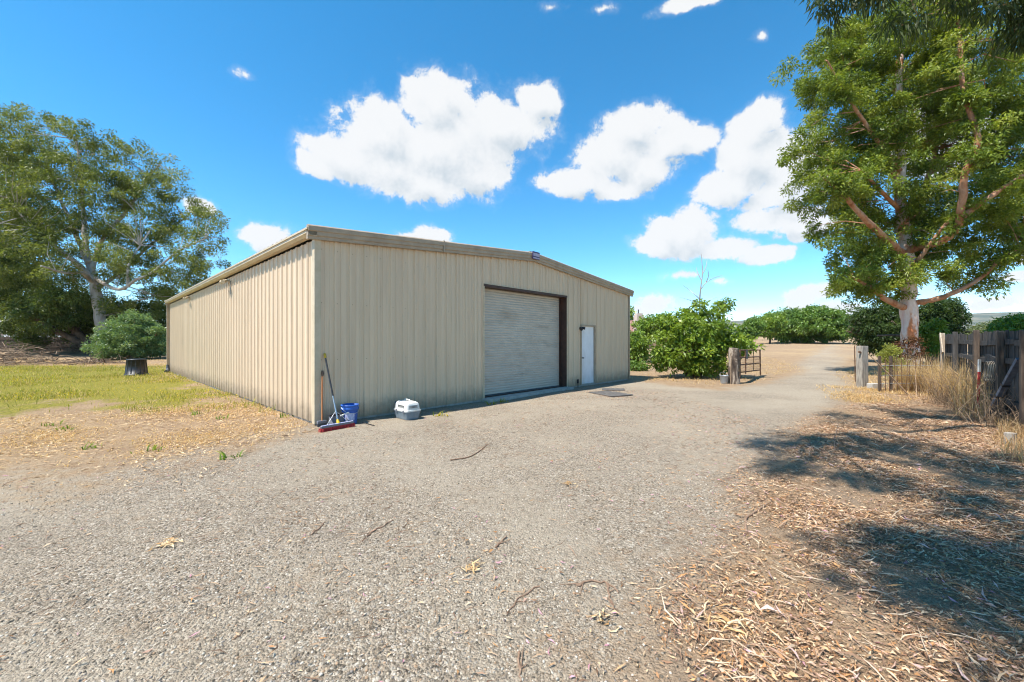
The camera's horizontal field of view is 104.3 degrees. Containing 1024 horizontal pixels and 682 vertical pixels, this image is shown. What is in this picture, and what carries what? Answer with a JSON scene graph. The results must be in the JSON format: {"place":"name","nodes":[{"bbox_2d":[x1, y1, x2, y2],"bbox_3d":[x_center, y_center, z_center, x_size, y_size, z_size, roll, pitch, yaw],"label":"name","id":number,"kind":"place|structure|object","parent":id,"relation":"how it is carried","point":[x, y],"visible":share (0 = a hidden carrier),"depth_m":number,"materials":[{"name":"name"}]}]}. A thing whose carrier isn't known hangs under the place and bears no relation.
{"place":"outdoors","nodes":[
{"label":"outdoors","id":0,"kind":"place"},
{"bbox_2d":[0,360,1006,681],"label":"gravel driveway","id":1,"kind":"structure","parent":0,"point":[784,404],"depth_m":3.19,"materials":[{"name":"grey gravel"}]},
{"bbox_2d":[146,537,182,551],"bbox_3d":[-2.696,1.574,3.115,0.212,0.044,0.209,0,0,0],"label":"bark scrap","id":2,"kind":"object","parent":1,"relation":"on","point":[172,539],"visible":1,"depth_m":3.13,"materials":[{"name":"beige wood"}]},
{"bbox_2d":[217,450,242,459],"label":"weed","id":3,"kind":"object","parent":1,"relation":"on","point":[224,456],"visible":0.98,"depth_m":5.44,"materials":[{"name":"green plant"}]},
{"bbox_2d":[310,522,324,534],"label":"fallen stick","id":4,"kind":"object","parent":1,"relation":"on","point":[316,530],"visible":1,"depth_m":3.33,"materials":[{"name":"wood"}]},
{"bbox_2d":[317,371,326,426],"bbox_3d":[-3.617,1.072,7.543,0.154,1.042,0.175,0,0,43],"label":"wooden broom","id":5,"kind":"object","parent":1,"relation":"on","point":[321,422],"visible":0.88,"depth_m":7.53,"materials":[{"name":"orange wood"}]},
{"bbox_2d":[318,353,354,431],"bbox_3d":[-3.403,0.903,7.391,0.698,1.367,0.677,0,0,36],"label":"push broom","id":6,"kind":"object","parent":1,"relation":"on","point":[338,424],"visible":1,"depth_m":7.29,"materials":[{"name":"red plastic"}]},
{"bbox_2d":[328,412,348,423],"bbox_3d":[-3.221,1.462,7.520,0.250,0.263,0.408,0,0,37],"label":"dustpan","id":7,"kind":"object","parent":1,"relation":"on","point":[334,419],"visible":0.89,"depth_m":7.51,"materials":[{"name":"grey plastic"}]},
{"bbox_2d":[341,403,358,423],"bbox_3d":[-3.159,1.407,7.762,0.338,0.372,0.347,0,0,43],"label":"plastic bucket","id":8,"kind":"object","parent":1,"relation":"on","point":[352,410],"visible":0.81,"depth_m":7.64,"materials":[{"name":"plastic"}]},
{"bbox_2d":[361,520,392,536],"bbox_3d":[-1.089,1.574,3.347,0.134,0.016,0.325,0,0,34],"label":"fallen stick","id":9,"kind":"object","parent":1,"relation":"on","point":[369,534],"visible":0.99,"depth_m":3.32,"materials":[{"name":"wood"}]},
{"bbox_2d":[394,398,420,419],"bbox_3d":[-2.193,1.391,8.309,0.372,0.404,0.570,0,0,-45],"label":"pet carrier","id":10,"kind":"object","parent":1,"relation":"on","point":[406,409],"visible":1,"depth_m":8.15,"materials":[{"name":"white plastic"}]},
{"bbox_2d":[450,445,485,460],"bbox_3d":[-0.524,1.587,5.713,0.199,0.033,0.968,0,0,27],"label":"fallen stick","id":11,"kind":"object","parent":1,"relation":"on","point":[468,456],"visible":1,"depth_m":5.45,"materials":[{"name":"wood"}]},
{"bbox_2d":[449,559,488,574],"bbox_3d":[-0.292,1.556,2.768,0.269,0.047,0.224,0,0,0],"label":"bark scrap","id":12,"kind":"object","parent":1,"relation":"on","point":[473,569],"visible":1,"depth_m":2.75,"materials":[{"name":"beige wood"}]},
{"bbox_2d":[495,536,510,548],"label":"fallen stick","id":13,"kind":"object","parent":1,"relation":"on","point":[498,543],"visible":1,"depth_m":3.13,"materials":[{"name":"brown wood"}]},
{"bbox_2d":[517,645,525,681],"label":"fallen stick","id":14,"kind":"object","parent":1,"relation":"on","point":[519,666],"visible":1,"depth_m":1.95,"materials":[{"name":"brown wood"}]},
{"bbox_2d":[507,585,539,614],"bbox_3d":[0.087,1.587,2.436,0.121,0.013,0.345,0,0,44],"label":"fallen stick","id":15,"kind":"object","parent":1,"relation":"on","point":[538,586],"visible":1,"depth_m":2.47,"materials":[{"name":"wood"}]},
{"bbox_2d":[559,579,618,593],"bbox_3d":[0.492,1.587,2.575,0.356,0.016,0.153,0,0,-6],"label":"fallen stick","id":16,"kind":"object","parent":1,"relation":"on","point":[585,581],"visible":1,"depth_m":2.61,"materials":[{"name":"wood"}]},
{"bbox_2d":[588,608,620,631],"bbox_3d":[0.532,1.565,2.279,0.166,0.045,0.214,0,0,-43],"label":"bark scrap","id":17,"kind":"object","parent":1,"relation":"on","point":[600,616],"visible":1,"depth_m":2.27,"materials":[{"name":"beige wood"}]},
{"bbox_2d":[588,390,632,396],"bbox_3d":[2.978,1.576,12.125,0.821,0.022,1.122,0,0,-27],"label":"door mat","id":18,"kind":"object","parent":1,"relation":"on","point":[612,394],"depth_m":12.06,"materials":[{"name":"rubber"}]},
{"bbox_2d":[606,583,617,614],"bbox_3d":[0.614,1.587,2.463,0.058,0.017,0.293,0,0,10],"label":"fallen stick","id":19,"kind":"object","parent":1,"relation":"on","point":[608,592],"visible":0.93,"depth_m":2.48,"materials":[{"name":"wood"}]},
{"bbox_2d":[682,581,756,618],"bbox_3d":[1.247,1.574,2.427,0.073,0.030,0.452,0,0,-31],"label":"fallen stick","id":20,"kind":"object","parent":1,"relation":"on","point":[707,594],"visible":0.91,"depth_m":2.44,"materials":[{"name":"brown wood"}]},
{"bbox_2d":[744,503,766,534],"bbox_3d":[2.144,1.554,3.563,0.104,0.028,0.825,0,0,42],"label":"fallen stick","id":21,"kind":"object","parent":1,"relation":"on","point":[746,523],"visible":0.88,"depth_m":3.51,"materials":[{"name":"brown wood"}]},
{"bbox_2d":[0,336,1023,681],"bbox_3d":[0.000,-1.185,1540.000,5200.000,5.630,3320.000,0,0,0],"label":"ground","id":22,"kind":"structure","parent":0,"point":[778,352],"depth_m":4.26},
{"bbox_2d":[0,121,54,297],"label":"gum tree","id":23,"kind":"object","parent":22,"relation":"on","point":[23,227],"visible":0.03,"depth_m":51.44,"materials":[{"name":"green plant"}]},
{"bbox_2d":[3,338,82,354],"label":"brush pile","id":24,"kind":"object","parent":22,"relation":"on","point":[56,345],"visible":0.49,"depth_m":40.28,"materials":[{"name":"brown plant"}]},
{"bbox_2d":[41,418,65,426],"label":"weed","id":25,"kind":"object","parent":22,"relation":"on","point":[52,424],"visible":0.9,"depth_m":7.52,"materials":[{"name":"green plant"}]},
{"bbox_2d":[0,339,126,365],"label":"brush pile","id":26,"kind":"object","parent":22,"relation":"on","point":[6,361],"visible":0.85,"depth_m":27.99,"materials":[{"name":"brown plant"}]},
{"bbox_2d":[55,424,75,430],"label":"weed","id":27,"kind":"object","parent":22,"relation":"on","point":[67,426],"visible":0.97,"depth_m":7.24,"materials":[{"name":"green plant"}]},
{"bbox_2d":[0,253,166,354],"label":"leaning tree","id":28,"kind":"object","parent":22,"relation":"on","point":[78,324],"visible":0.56,"depth_m":38.29,"materials":[{"name":"green plant"}]},
{"bbox_2d":[0,336,166,351],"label":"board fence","id":29,"kind":"object","parent":22,"relation":"on","point":[4,339],"visible":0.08,"depth_m":44.81,"materials":[{"name":"brown wood"}]},
{"bbox_2d":[47,352,125,364],"bbox_3d":[-29.784,1.163,29.037,5.344,0.973,4.619,0,0,18],"label":"brush pile","id":30,"kind":"object","parent":22,"relation":"on","point":[89,360],"visible":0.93,"depth_m":28.26,"materials":[{"name":"brown plant"}]},
{"bbox_2d":[81,442,101,449],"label":"weed","id":31,"kind":"object","parent":22,"relation":"on","point":[90,445],"visible":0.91,"depth_m":6.05,"materials":[{"name":"green plant"}]},
{"bbox_2d":[0,101,230,354],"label":"gum tree","id":32,"kind":"object","parent":22,"relation":"on","point":[19,215],"visible":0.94,"depth_m":36.62,"materials":[{"name":"green plant"}]},
{"bbox_2d":[1,364,239,400],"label":"wild flowers","id":33,"kind":"object","parent":22,"relation":"on","point":[108,390],"visible":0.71,"depth_m":14.60,"materials":[{"name":"yellow plant"}]},
{"bbox_2d":[79,308,166,359],"bbox_3d":[-32.037,-0.570,33.294,5.716,4.554,5.802,0,0,30],"label":"shrub","id":34,"kind":"object","parent":22,"relation":"on","point":[128,335],"visible":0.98,"depth_m":32.57,"materials":[{"name":"green plant"}]},
{"bbox_2d":[124,359,148,375],"bbox_3d":[-17.959,1.221,19.047,0.880,0.800,0.880,0,0,0],"label":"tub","id":35,"kind":"object","parent":22,"relation":"on","point":[139,367],"visible":0.92,"depth_m":18.77,"materials":[{"name":"silver metal"}]},
{"bbox_2d":[0,362,276,412],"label":"grass","id":36,"kind":"structure","parent":22,"relation":"on","point":[19,382],"depth_m":14.81,"materials":[{"name":"green plant"}]},
{"bbox_2d":[130,443,162,453],"bbox_3d":[-5.325,1.556,5.851,0.348,0.120,0.284,0,0,-15],"label":"weed","id":37,"kind":"object","parent":22,"relation":"on","point":[153,448],"visible":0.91,"depth_m":5.87,"materials":[{"name":"green plant"}]},
{"bbox_2d":[164,224,633,424],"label":"metal building","id":38,"kind":"structure","parent":22,"relation":"on","point":[383,322],"depth_m":9.98,"materials":[{"name":"beige metal"}]},
{"bbox_2d":[483,283,567,397],"bbox_3d":[0.442,-0.017,12.227,0.340,3.115,3.890,0,0,43],"label":"roll up door","id":39,"kind":"structure","parent":38,"relation":"in","point":[525,331],"depth_m":12.25,"materials":[{"name":"white metal"}]},
{"bbox_2d":[580,325,595,384],"bbox_3d":[2.758,0.470,14.537,0.186,2.160,0.984,0,0,43],"label":"door","id":40,"kind":"structure","parent":38,"relation":"in","point":[587,336],"depth_m":14.58,"materials":[{"name":"white paint"}]},
{"bbox_2d":[0,353,934,470],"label":"stubble","id":41,"kind":"object","parent":22,"relation":"on","point":[864,397],"visible":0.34,"depth_m":8.05,"materials":[{"name":"beige plant"}]},
{"bbox_2d":[0,390,1023,681],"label":"leaf litter","id":42,"kind":"object","parent":22,"relation":"on","point":[954,448],"visible":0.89,"depth_m":3.06,"materials":[{"name":"brown plant"}]},
{"bbox_2d":[955,488,1022,503],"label":"fallen stick","id":43,"kind":"object","parent":42,"relation":"on","point":[986,494],"visible":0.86,"depth_m":4.04,"materials":[{"name":"brown wood"}]},
{"bbox_2d":[630,305,636,320],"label":"shrub","id":44,"kind":"object","parent":22,"relation":"on","point":[631,314],"visible":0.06,"depth_m":61.13,"materials":[{"name":"green plant"}]},
{"bbox_2d":[630,330,651,361],"bbox_3d":[9.409,0.439,30.024,2.321,2.650,2.449,0,0,0],"label":"shrub","id":45,"kind":"object","parent":22,"relation":"on","point":[638,350],"visible":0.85,"depth_m":29.41,"materials":[{"name":"green plant"}]},
{"bbox_2d":[630,358,651,370],"bbox_3d":[6.873,1.373,21.999,1.562,1.042,1.556,0,0,0],"label":"shrub","id":46,"kind":"object","parent":22,"relation":"on","point":[635,364],"visible":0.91,"depth_m":21.67,"materials":[{"name":"green plant"}]},
{"bbox_2d":[630,312,674,342],"bbox_3d":[13.757,-0.706,38.024,4.778,4.260,3.960,0,0,-21],"label":"shrub","id":47,"kind":"object","parent":22,"relation":"on","point":[646,326],"visible":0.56,"depth_m":37.17,"materials":[{"name":"green plant"}]},
{"bbox_2d":[630,309,680,348],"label":"house","id":48,"kind":"structure","parent":22,"relation":"on","point":[636,316],"depth_m":51.75,"materials":[{"name":"paint"}]},
{"bbox_2d":[680,255,718,312],"bbox_3d":[8.693,-1.196,18.484,1.836,5.837,0.830,0,0,0],"label":"bare sapling","id":49,"kind":"object","parent":22,"relation":"on","point":[701,283],"visible":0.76,"depth_m":18.58,"materials":[{"name":"grey plant"}]},
{"bbox_2d":[643,296,765,378],"bbox_3d":[8.357,-0.149,17.432,4.442,3.778,3.828,0,0,38],"label":"fig bush","id":50,"kind":"object","parent":22,"relation":"on","point":[689,329],"visible":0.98,"depth_m":17.00,"materials":[{"name":"green plant"}]},
{"bbox_2d":[720,372,728,383],"bbox_3d":[8.020,1.369,15.053,0.318,0.424,0.316,0,0,0],"label":"metal pail","id":51,"kind":"object","parent":22,"relation":"on","point":[723,379],"visible":0.94,"depth_m":14.96,"materials":[{"name":"silver metal"}]},
{"bbox_2d":[697,601,753,637],"bbox_3d":[1.185,1.549,2.232,0.276,0.057,0.285,0,0,0],"label":"bark scrap","id":52,"kind":"object","parent":22,"relation":"on","point":[729,622],"visible":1,"depth_m":2.21,"materials":[{"name":"beige wood"}]},
{"bbox_2d":[728,347,741,383],"bbox_3d":[8.407,1.013,15.053,0.449,1.587,0.420,0,0,0],"label":"gate post","id":53,"kind":"object","parent":22,"relation":"on","point":[734,356],"visible":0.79,"depth_m":14.91,"materials":[{"name":"brown wood"}]},
{"bbox_2d":[739,349,760,378],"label":"farm gate","id":54,"kind":"structure","parent":53,"relation":"attached to","point":[750,357],"depth_m":16.64,"materials":[{"name":"brown metal"}]},
{"bbox_2d":[733,316,767,339],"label":"orchard tree","id":55,"kind":"object","parent":22,"relation":"on","point":[751,326],"visible":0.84,"depth_m":59.20,"materials":[{"name":"green plant"}]},
{"bbox_2d":[752,309,779,339],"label":"orchard tree","id":56,"kind":"object","parent":22,"relation":"on","point":[769,312],"visible":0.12,"depth_m":94.80,"materials":[{"name":"green plant"}]},
{"bbox_2d":[758,313,787,343],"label":"orchard tree","id":57,"kind":"object","parent":22,"relation":"on","point":[775,326],"visible":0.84,"depth_m":68.66,"materials":[{"name":"green plant"}]},
{"bbox_2d":[773,303,853,343],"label":"walnut tree","id":58,"kind":"object","parent":22,"relation":"on","point":[814,323],"visible":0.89,"depth_m":70.63,"materials":[{"name":"green plant"}]},
{"bbox_2d":[854,346,855,382],"bbox_3d":[13.626,0.990,15.826,0.065,1.621,0.030,0,0,0],"label":"steel stake","id":59,"kind":"object","parent":22,"relation":"on","point":[854,365],"visible":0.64,"depth_m":15.81,"materials":[{"name":"brown metal"}]},
{"bbox_2d":[856,346,867,387],"bbox_3d":[12.199,0.975,13.922,0.355,1.650,0.220,0,0,-8],"label":"wooden post","id":60,"kind":"object","parent":22,"relation":"on","point":[862,367],"visible":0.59,"depth_m":13.83,"materials":[{"name":"grey wood"}]},
{"bbox_2d":[867,383,884,388],"bbox_3d":[12.183,1.512,13.333,0.480,0.230,0.200,0,0,-5],"label":"concrete block","id":61,"kind":"object","parent":22,"relation":"on","point":[872,385],"depth_m":13.24,"materials":[{"name":"grey concrete"}]},
{"bbox_2d":[845,292,922,360],"bbox_3d":[28.152,-1.006,29.773,5.122,5.524,4.994,0,0,-45],"label":"evergreen tree","id":62,"kind":"object","parent":22,"relation":"on","point":[869,324],"visible":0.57,"depth_m":29.36,"materials":[{"name":"green plant"}]},
{"bbox_2d":[868,353,908,394],"bbox_3d":[11.049,0.979,11.676,1.023,1.271,0.043,0,0,18],"label":"dead stick","id":63,"kind":"object","parent":22,"relation":"on","point":[900,386],"visible":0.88,"depth_m":11.66,"materials":[{"name":"wood"}]},
{"bbox_2d":[874,342,910,381],"bbox_3d":[15.291,0.852,16.024,1.276,1.692,1.065,0,0,0],"label":"yellow shrub","id":64,"kind":"object","parent":22,"relation":"on","point":[883,353],"visible":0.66,"depth_m":15.96,"materials":[{"name":"green plant"}]},
{"bbox_2d":[767,0,1023,373],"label":"gum tree","id":65,"kind":"object","parent":22,"relation":"on","point":[953,96],"visible":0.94,"depth_m":18.78,"materials":[{"name":"green plant"}]},
{"bbox_2d":[878,356,936,391],"bbox_3d":[12.389,1.075,12.338,1.810,1.250,0.117,0,0,8],"label":"bar fence","id":66,"kind":"object","parent":22,"relation":"on","point":[890,383],"visible":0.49,"depth_m":12.41,"materials":[{"name":"brown metal"}]},
{"bbox_2d":[889,333,928,377],"bbox_3d":[16.433,0.674,16.531,1.507,2.059,1.262,0,0,0],"label":"red leaved shrub","id":67,"kind":"object","parent":22,"relation":"on","point":[910,344],"visible":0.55,"depth_m":16.29,"materials":[{"name":"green plant"}]},
{"bbox_2d":[795,0,1023,73],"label":"gum tree","id":68,"kind":"object","parent":22,"relation":"on","point":[1011,12],"visible":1,"depth_m":6.10,"materials":[{"name":"green plant"}]},
{"bbox_2d":[877,317,950,367],"bbox_3d":[25.178,0.169,24.046,5.220,3.328,1.917,0,0,0],"label":"evergreen tree","id":69,"kind":"object","parent":22,"relation":"on","point":[930,331],"visible":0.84,"depth_m":23.70,"materials":[{"name":"green plant"}]},
{"bbox_2d":[893,358,945,392],"bbox_3d":[12.759,1.016,12.292,1.720,1.328,3.023,0,0,39],"label":"dry brush","id":70,"kind":"object","parent":22,"relation":"on","point":[916,379],"visible":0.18,"depth_m":12.25,"materials":[{"name":"beige plant"}]},
{"bbox_2d":[891,296,974,362],"bbox_3d":[29.991,-0.804,28.334,4.263,5.238,3.909,0,0,-39],"label":"evergreen tree","id":71,"kind":"object","parent":22,"relation":"on","point":[956,315],"visible":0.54,"depth_m":27.14,"materials":[{"name":"green plant"}]},
{"bbox_2d":[848,352,1023,463],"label":"dry grass","id":72,"kind":"structure","parent":22,"relation":"on","point":[1017,430],"depth_m":8.95,"materials":[{"name":"beige plant"}]},
{"bbox_2d":[918,361,982,410],"bbox_3d":[10.716,1.099,9.589,1.579,1.400,2.469,0,0,39],"label":"dry brush","id":73,"kind":"object","parent":22,"relation":"on","point":[944,403],"visible":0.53,"depth_m":9.53,"materials":[{"name":"beige plant"}]},
{"bbox_2d":[976,359,980,414],"bbox_3d":[10.030,0.990,8.559,0.082,1.221,0.024,0,0,0],"label":"marker stake","id":74,"kind":"object","parent":22,"relation":"on","point":[979,371],"visible":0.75,"depth_m":8.55,"materials":[{"name":"white plastic"}]},
{"bbox_2d":[963,319,994,339],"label":"bush","id":75,"kind":"object","parent":22,"relation":"on","point":[981,327],"visible":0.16,"depth_m":42.09,"materials":[{"name":"green plant"}]},
{"bbox_2d":[939,330,1023,429],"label":"board fence","id":76,"kind":"object","parent":22,"relation":"on","point":[1002,350],"visible":0.58,"depth_m":8.18,"materials":[{"name":"brown wood"}]},
{"bbox_2d":[984,361,994,381],"bbox_3d":[9.640,0.600,8.031,0.091,0.411,0.379,0,0,39],"label":"wire coil","id":77,"kind":"object","parent":76,"relation":"hanging from","point":[989,366],"visible":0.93,"depth_m":8.02,"materials":[{"name":"grey metal"}]},
{"bbox_2d":[944,376,1019,426],"bbox_3d":[9.306,1.200,7.727,1.507,1.243,2.410,0,0,39],"label":"dry brush","id":78,"kind":"object","parent":22,"relation":"on","point":[985,413],"visible":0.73,"depth_m":7.51,"materials":[{"name":"brown plant"}]},
{"bbox_2d":[962,312,1023,332],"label":"bush","id":79,"kind":"object","parent":22,"relation":"on","point":[1014,322],"visible":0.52,"depth_m":24.05,"materials":[{"name":"green plant"}]},
{"bbox_2d":[982,358,1018,418],"bbox_3d":[9.047,0.932,7.361,0.100,1.310,1.145,0,0,29],"label":"steel pole","id":80,"kind":"object","parent":22,"relation":"on","point":[1005,385],"visible":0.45,"depth_m":7.21,"materials":[{"name":"grey metal"}]},
{"bbox_2d":[1003,432,1016,444],"bbox_3d":[7.584,1.533,6.060,0.110,0.300,0.110,0,0,-20],"label":"stub post","id":81,"kind":"object","parent":22,"relation":"on","point":[1009,435],"visible":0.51,"depth_m":6.04,"materials":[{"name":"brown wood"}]},
{"bbox_2d":[0,0,1023,320],"label":"sky","id":82,"kind":"structure","parent":0,"point":[625,143],"materials":[{"name":"blue"}]},
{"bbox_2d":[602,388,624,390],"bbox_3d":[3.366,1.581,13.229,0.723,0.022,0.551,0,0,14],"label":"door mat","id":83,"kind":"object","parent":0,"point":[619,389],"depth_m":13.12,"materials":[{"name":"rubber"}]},
{"bbox_2d":[711,312,1022,333],"bbox_3d":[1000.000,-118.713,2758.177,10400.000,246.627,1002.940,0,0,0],"label":"hills","id":84,"kind":"structure","parent":0,"point":[980,317],"depth_m":2846.38,"materials":[{"name":"green plant"}]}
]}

